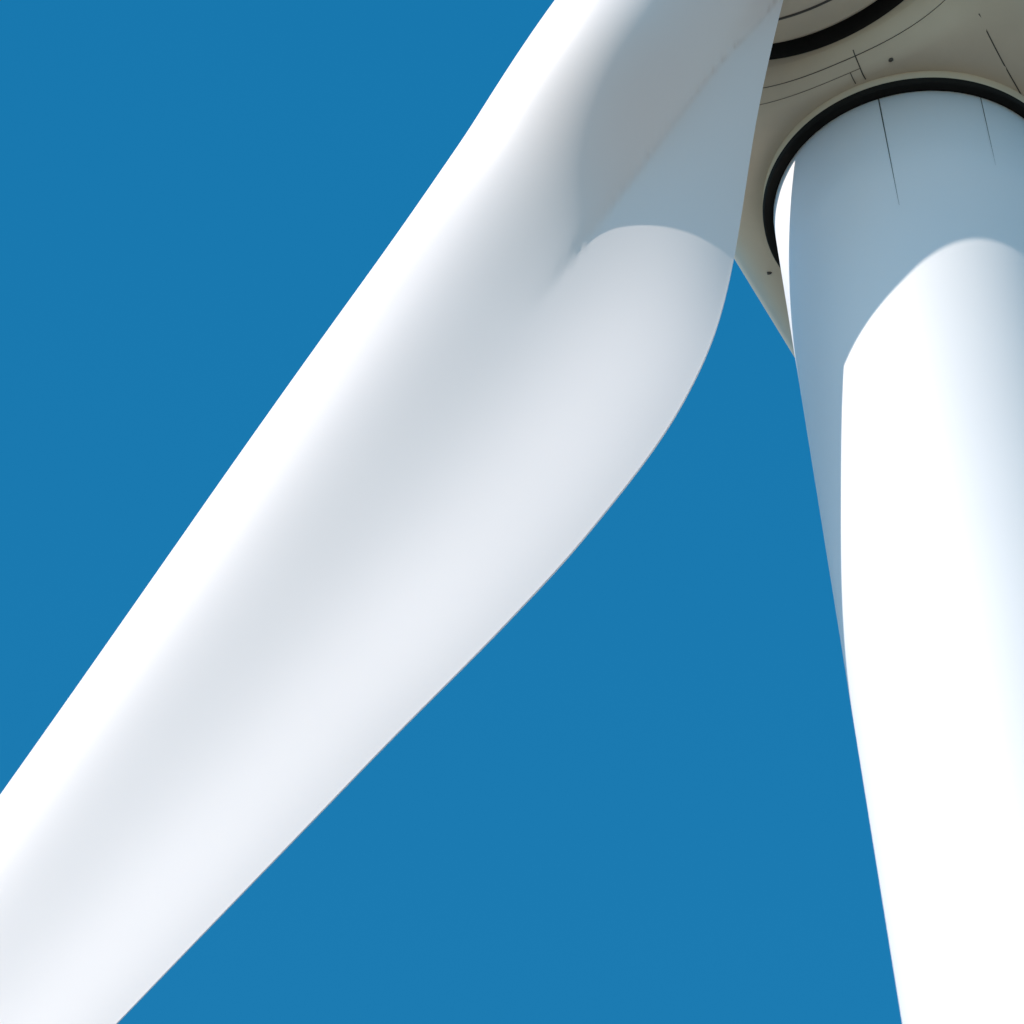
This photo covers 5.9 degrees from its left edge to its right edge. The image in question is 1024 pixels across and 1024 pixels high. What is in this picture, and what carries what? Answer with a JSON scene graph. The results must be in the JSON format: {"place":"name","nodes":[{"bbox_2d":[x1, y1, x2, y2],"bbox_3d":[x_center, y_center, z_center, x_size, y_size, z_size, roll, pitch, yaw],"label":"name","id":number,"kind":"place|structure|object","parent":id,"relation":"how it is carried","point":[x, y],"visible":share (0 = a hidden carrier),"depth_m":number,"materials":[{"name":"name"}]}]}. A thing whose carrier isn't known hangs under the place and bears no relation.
{"place":"outdoors","nodes":[
{"label":"outdoors","id":0,"kind":"place"},
{"bbox_2d":[0,0,901,1023],"label":"sky","id":1,"kind":"structure","parent":0,"point":[642,800],"materials":[{"name":"blue"}]},
{"label":"ground","id":2,"kind":"structure","parent":0,"visible":0},
{"label":"gravel pad","id":3,"kind":"object","parent":2,"relation":"on","visible":0},
{"bbox_3d":[9.551,39.879,33.621,6.400,0.550,6.400,-11,-49,3],"label":"foundation","id":4,"kind":"object","parent":3,"relation":"on","visible":0},
{"bbox_2d":[773,91,1023,1023],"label":"tower","id":5,"kind":"structure","parent":4,"relation":"on","point":[906,316],"depth_m":78.18,"materials":[{"name":"metal"}]},
{"bbox_2d":[878,99,898,201],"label":"seam line","id":6,"kind":"object","parent":5,"relation":"attached to","point":[886,137],"visible":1,"depth_m":81.23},
{"bbox_2d":[763,77,1023,268],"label":"yaw collar","id":7,"kind":"object","parent":5,"relation":"on","point":[808,130],"visible":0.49,"depth_m":81.69,"materials":[{"name":"black rubber"}]},
{"bbox_2d":[763,71,1023,197],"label":"yaw skirt","id":8,"kind":"object","parent":7,"relation":"on","point":[897,77],"visible":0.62,"depth_m":81.72,"materials":[{"name":"paint"}]},
{"bbox_2d":[734,0,1023,356],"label":"nacelle","id":9,"kind":"object","parent":8,"relation":"on","point":[949,35],"visible":0.19,"depth_m":81.71,"materials":[{"name":"paint"}]},
{"bbox_2d":[760,68,859,104],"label":"seam","id":10,"kind":"object","parent":9,"relation":"on","point":[809,89],"visible":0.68,"depth_m":81.73,"materials":[{"name":"black"}]},
{"bbox_2d":[769,0,903,59],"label":"hub gap","id":11,"kind":"object","parent":9,"relation":"attached to","point":[864,17],"visible":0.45,"depth_m":81.81,"materials":[{"name":"black rubber"}]},
{"bbox_2d":[773,0,876,43],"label":"spinner","id":12,"kind":"object","parent":11,"relation":"attached to","point":[824,16],"visible":0.35,"depth_m":81.59,"materials":[{"name":"paint"}]},
{"bbox_2d":[0,0,782,1023],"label":"blade","id":13,"kind":"object","parent":12,"relation":"attached to","point":[444,454],"visible":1,"depth_m":78.58,"materials":[{"name":"white plastic"}]},
{"bbox_2d":[778,0,831,20],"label":"spinner seam","id":14,"kind":"object","parent":12,"relation":"attached to","point":[805,10],"visible":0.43,"depth_m":81.53,"materials":[{"name":"black"}]},
{"bbox_2d":[764,0,944,87],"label":"seam","id":15,"kind":"object","parent":9,"relation":"on","point":[857,54],"visible":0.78,"depth_m":81.63,"materials":[{"name":"black"}]},
{"bbox_2d":[853,50,865,79],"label":"seam","id":16,"kind":"object","parent":9,"relation":"on","point":[859,65],"visible":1,"depth_m":81.63,"materials":[{"name":"black"}]},
{"bbox_2d":[979,14,1021,94],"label":"seam","id":17,"kind":"object","parent":9,"relation":"on","point":[1001,59],"visible":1,"depth_m":81.73,"materials":[{"name":"black"}]},
{"bbox_2d":[980,97,995,164],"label":"seam line","id":18,"kind":"object","parent":5,"relation":"attached to","point":[986,123],"visible":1,"depth_m":81.44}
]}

